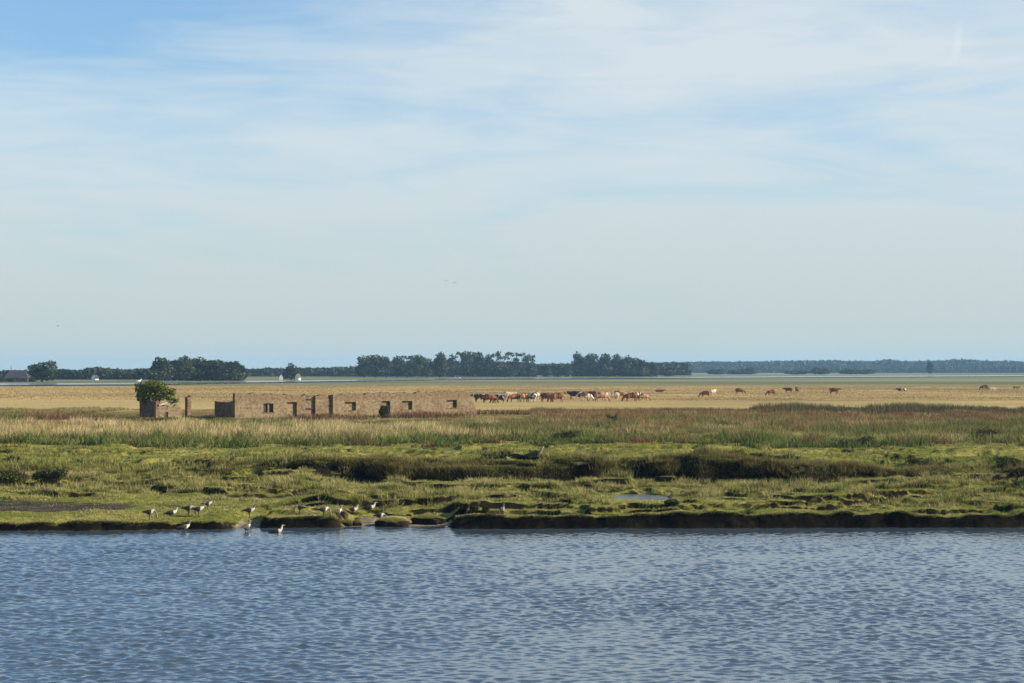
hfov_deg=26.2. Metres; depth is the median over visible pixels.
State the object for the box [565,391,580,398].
cow
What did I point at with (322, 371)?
distant wood
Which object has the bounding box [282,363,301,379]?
tree
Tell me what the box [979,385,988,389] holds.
cow
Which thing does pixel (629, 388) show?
dry field grass
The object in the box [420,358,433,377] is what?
tree
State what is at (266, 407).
window frame
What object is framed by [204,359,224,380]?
tree
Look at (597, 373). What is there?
undergrowth
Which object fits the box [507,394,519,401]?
cow
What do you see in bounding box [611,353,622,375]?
tree
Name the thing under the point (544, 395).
cow
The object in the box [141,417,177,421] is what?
bush
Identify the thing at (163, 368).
tree
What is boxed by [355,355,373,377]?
tree
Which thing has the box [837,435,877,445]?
bush
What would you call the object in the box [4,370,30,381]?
barn
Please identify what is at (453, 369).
tree
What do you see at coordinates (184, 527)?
goose
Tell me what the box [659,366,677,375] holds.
bush
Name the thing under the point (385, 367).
tree
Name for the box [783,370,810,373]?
bush
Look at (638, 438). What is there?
weed clumps
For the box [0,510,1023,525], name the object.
bank fringe
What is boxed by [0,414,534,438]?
pale reeds
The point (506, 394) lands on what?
cow
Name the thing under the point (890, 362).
distant wood
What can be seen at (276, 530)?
goose
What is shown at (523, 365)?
tree
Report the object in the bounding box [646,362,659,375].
tree
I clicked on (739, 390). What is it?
cow
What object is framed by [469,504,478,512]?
bush
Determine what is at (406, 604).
water
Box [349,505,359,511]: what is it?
goose
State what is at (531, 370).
tree
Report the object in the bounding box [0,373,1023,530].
ground
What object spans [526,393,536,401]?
cow
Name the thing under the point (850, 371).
bush
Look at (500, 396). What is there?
cow
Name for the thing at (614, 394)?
cow
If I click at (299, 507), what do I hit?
goose
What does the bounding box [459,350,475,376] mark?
tree
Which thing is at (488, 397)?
cow
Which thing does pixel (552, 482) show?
turf grass
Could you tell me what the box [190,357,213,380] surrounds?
tree
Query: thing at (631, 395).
cow
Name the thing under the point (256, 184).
sky
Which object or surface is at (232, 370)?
tree
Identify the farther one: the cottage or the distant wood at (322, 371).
the distant wood at (322, 371)
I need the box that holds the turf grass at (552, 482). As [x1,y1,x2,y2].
[0,466,1023,523]
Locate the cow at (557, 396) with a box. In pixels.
[547,393,564,401]
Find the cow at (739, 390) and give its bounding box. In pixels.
[735,388,745,393]
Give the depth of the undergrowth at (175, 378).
937.29 m
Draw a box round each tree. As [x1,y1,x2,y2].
[26,360,57,381]
[146,357,176,380]
[173,355,195,380]
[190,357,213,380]
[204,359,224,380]
[220,361,245,380]
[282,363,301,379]
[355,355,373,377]
[365,354,382,376]
[376,356,394,377]
[391,355,404,376]
[399,355,414,377]
[410,354,424,376]
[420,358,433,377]
[431,351,449,377]
[446,352,462,375]
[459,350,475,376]
[473,351,483,376]
[482,354,495,376]
[492,351,509,372]
[508,352,521,376]
[519,352,528,376]
[525,354,536,376]
[571,351,587,375]
[585,353,598,375]
[596,353,613,375]
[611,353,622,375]
[617,355,633,375]
[631,357,640,375]
[636,360,649,375]
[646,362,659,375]
[926,361,933,372]
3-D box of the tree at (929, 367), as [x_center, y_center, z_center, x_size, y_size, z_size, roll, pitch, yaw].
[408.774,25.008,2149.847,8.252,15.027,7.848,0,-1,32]
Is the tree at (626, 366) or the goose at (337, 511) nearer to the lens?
the goose at (337, 511)
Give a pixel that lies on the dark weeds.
(901, 408)
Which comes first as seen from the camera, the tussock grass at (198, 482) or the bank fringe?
the bank fringe
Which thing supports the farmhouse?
on the ground at (891, 519)
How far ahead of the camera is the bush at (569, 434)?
147.61 m
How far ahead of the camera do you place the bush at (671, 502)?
85.75 m
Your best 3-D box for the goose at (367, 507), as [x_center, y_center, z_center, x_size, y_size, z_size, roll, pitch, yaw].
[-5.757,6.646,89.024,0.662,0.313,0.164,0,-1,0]
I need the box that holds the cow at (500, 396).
[490,394,505,402]
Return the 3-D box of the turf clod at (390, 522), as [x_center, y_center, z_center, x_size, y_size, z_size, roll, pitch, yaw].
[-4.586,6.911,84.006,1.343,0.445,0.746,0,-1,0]
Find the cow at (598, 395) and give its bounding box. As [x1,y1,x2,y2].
[594,392,609,401]
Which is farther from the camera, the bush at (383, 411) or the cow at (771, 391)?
the cow at (771, 391)
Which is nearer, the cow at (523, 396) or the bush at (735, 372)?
the cow at (523, 396)
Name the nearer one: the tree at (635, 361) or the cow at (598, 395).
the cow at (598, 395)
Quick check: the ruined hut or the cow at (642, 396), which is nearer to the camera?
the ruined hut
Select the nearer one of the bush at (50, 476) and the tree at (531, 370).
the bush at (50, 476)
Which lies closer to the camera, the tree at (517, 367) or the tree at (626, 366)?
the tree at (517, 367)
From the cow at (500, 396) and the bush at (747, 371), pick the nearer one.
the cow at (500, 396)
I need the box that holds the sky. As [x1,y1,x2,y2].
[0,0,1023,370]
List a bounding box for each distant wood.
[0,366,246,379]
[246,365,354,375]
[536,361,691,374]
[658,358,1023,366]
[691,364,1023,372]
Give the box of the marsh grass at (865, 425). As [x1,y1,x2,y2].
[0,405,1023,447]
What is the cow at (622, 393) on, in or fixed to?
on the ground at (891, 519)
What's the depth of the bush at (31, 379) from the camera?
843.98 m
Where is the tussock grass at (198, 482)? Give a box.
[0,445,1023,509]
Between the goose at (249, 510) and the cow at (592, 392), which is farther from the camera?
the cow at (592, 392)
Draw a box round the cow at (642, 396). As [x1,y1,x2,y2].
[638,394,650,400]
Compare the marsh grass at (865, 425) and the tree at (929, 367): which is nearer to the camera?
the marsh grass at (865, 425)
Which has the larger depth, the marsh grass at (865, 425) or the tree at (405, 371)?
the tree at (405, 371)
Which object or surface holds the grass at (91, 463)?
on the ground at (891, 519)
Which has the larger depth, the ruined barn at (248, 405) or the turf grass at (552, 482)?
the ruined barn at (248, 405)
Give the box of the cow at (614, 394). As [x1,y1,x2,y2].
[607,392,619,399]
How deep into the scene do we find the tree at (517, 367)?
1439.24 m
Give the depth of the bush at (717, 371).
2096.08 m
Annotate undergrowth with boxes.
[148,359,244,380]
[353,360,537,376]
[571,362,657,375]
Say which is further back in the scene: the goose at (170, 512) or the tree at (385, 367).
the tree at (385, 367)
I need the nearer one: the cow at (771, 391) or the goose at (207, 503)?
the goose at (207, 503)
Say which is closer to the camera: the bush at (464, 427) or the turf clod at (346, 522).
the turf clod at (346, 522)
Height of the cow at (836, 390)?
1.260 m
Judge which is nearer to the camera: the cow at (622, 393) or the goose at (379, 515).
the goose at (379, 515)
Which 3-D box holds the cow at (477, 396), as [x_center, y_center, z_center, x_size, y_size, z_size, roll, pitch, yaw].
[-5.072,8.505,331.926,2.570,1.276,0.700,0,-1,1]
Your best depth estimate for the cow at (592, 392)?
352.12 m
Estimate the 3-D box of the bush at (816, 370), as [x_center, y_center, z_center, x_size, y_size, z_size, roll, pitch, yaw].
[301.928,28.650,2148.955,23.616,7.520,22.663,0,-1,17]
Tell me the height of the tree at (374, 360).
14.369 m
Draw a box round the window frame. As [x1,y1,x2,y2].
[263,403,272,411]
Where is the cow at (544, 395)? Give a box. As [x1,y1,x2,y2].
[539,393,555,401]
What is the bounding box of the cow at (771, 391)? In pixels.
[765,390,775,395]
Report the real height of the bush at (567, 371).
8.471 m
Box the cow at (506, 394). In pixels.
[500,392,517,400]
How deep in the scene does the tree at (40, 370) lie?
849.00 m
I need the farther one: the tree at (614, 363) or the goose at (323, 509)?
the tree at (614, 363)
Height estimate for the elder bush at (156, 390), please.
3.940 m
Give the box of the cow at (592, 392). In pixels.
[584,391,597,399]
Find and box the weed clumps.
[0,415,1023,448]
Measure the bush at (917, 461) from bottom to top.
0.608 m
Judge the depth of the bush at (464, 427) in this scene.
157.60 m
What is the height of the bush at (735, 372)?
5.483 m
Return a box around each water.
[0,375,1023,384]
[0,521,1023,682]
[612,494,669,499]
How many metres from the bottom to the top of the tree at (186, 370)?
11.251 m
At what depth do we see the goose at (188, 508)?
84.71 m
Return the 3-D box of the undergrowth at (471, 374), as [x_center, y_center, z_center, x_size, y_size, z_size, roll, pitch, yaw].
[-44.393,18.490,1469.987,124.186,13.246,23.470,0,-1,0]
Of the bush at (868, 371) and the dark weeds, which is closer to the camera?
the dark weeds
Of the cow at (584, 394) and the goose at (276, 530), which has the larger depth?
the cow at (584, 394)
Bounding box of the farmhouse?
[295,374,300,379]
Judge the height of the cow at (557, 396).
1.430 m
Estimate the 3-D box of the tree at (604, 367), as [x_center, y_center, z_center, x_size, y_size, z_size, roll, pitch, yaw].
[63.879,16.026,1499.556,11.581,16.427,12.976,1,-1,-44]
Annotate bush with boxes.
[0,470,27,483]
[7,377,15,381]
[28,377,35,381]
[31,468,67,483]
[134,380,179,404]
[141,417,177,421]
[198,414,215,419]
[378,405,388,417]
[449,425,471,429]
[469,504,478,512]
[482,506,490,512]
[492,364,517,376]
[538,364,552,376]
[550,363,563,376]
[551,430,581,440]
[561,365,572,376]
[606,414,618,421]
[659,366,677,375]
[663,499,680,506]
[706,369,726,374]
[727,369,744,374]
[737,368,757,374]
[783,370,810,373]
[810,367,831,373]
[837,368,860,373]
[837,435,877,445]
[858,369,874,373]
[905,457,934,465]
[969,427,1003,438]
[991,455,1020,465]
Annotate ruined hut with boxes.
[139,396,190,417]
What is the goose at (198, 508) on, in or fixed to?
on the ground at (891, 519)
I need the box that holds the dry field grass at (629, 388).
[0,386,1023,410]
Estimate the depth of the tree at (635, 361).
1508.47 m
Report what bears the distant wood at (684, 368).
on the ground at (891, 519)
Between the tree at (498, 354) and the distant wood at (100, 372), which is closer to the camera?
the distant wood at (100, 372)
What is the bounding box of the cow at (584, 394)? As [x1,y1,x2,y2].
[577,392,593,400]
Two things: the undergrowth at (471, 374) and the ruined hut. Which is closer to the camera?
the ruined hut
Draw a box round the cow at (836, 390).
[829,388,841,393]
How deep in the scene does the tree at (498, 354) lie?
1449.83 m
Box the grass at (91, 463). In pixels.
[0,441,1023,475]
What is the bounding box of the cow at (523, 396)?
[520,393,528,401]
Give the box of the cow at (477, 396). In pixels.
[470,394,483,401]
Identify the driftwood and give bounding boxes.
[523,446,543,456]
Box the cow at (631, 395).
[621,392,637,400]
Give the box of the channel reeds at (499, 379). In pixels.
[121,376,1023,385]
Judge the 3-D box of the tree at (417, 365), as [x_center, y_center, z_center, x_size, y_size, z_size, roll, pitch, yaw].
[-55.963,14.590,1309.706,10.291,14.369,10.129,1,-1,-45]
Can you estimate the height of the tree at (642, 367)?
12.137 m
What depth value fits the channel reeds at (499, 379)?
917.34 m
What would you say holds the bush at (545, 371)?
on the ground at (891, 519)
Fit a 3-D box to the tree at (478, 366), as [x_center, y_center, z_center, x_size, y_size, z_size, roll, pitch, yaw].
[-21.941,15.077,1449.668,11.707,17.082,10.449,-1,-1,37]
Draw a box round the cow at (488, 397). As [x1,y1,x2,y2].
[481,394,498,402]
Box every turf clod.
[342,519,351,525]
[352,520,361,525]
[375,517,409,526]
[411,514,444,524]
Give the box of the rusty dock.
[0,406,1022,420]
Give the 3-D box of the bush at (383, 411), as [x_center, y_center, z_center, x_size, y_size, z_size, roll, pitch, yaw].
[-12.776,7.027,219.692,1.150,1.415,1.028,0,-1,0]
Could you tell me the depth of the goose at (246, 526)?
81.10 m
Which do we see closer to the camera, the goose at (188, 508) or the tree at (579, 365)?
the goose at (188, 508)
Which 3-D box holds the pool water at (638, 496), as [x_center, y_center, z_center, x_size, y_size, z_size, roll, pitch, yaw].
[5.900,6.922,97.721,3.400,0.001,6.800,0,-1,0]
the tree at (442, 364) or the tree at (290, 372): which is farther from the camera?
the tree at (442, 364)
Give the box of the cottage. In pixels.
[91,375,98,379]
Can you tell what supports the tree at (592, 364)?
on the ground at (891, 519)
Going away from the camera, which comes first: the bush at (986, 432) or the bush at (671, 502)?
the bush at (671, 502)
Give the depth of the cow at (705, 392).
394.18 m
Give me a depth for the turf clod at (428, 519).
84.29 m
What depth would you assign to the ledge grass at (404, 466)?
106.60 m
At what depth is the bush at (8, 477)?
99.61 m
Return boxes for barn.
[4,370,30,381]
[215,391,476,417]
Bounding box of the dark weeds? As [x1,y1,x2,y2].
[735,401,1023,420]
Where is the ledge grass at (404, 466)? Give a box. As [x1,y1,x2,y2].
[0,445,1023,482]
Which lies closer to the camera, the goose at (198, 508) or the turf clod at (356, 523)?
the turf clod at (356, 523)
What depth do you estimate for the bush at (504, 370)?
1425.47 m
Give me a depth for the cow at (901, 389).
492.18 m
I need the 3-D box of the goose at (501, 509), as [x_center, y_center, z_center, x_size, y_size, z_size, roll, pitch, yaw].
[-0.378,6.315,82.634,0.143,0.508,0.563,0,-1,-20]
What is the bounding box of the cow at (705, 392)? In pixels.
[699,391,710,396]
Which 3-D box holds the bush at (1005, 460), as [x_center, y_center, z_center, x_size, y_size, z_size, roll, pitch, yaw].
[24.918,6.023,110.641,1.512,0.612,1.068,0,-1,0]
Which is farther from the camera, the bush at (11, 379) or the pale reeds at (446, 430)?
the bush at (11, 379)
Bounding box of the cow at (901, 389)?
[895,388,906,390]
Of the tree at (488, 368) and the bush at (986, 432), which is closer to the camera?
the bush at (986, 432)
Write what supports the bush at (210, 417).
on the ground at (891, 519)
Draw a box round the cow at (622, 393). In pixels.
[614,390,628,398]
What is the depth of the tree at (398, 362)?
1307.46 m
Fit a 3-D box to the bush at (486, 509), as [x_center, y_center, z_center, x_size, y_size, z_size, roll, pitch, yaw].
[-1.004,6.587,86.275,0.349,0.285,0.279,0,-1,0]
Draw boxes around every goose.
[142,509,157,519]
[163,507,178,514]
[176,520,191,530]
[181,505,195,515]
[191,502,205,516]
[201,498,213,509]
[242,504,257,517]
[242,520,250,531]
[268,525,284,532]
[293,505,306,513]
[316,507,331,516]
[333,505,342,518]
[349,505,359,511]
[362,502,377,509]
[372,513,385,518]
[499,503,503,514]
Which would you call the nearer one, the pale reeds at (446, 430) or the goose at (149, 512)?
the goose at (149, 512)

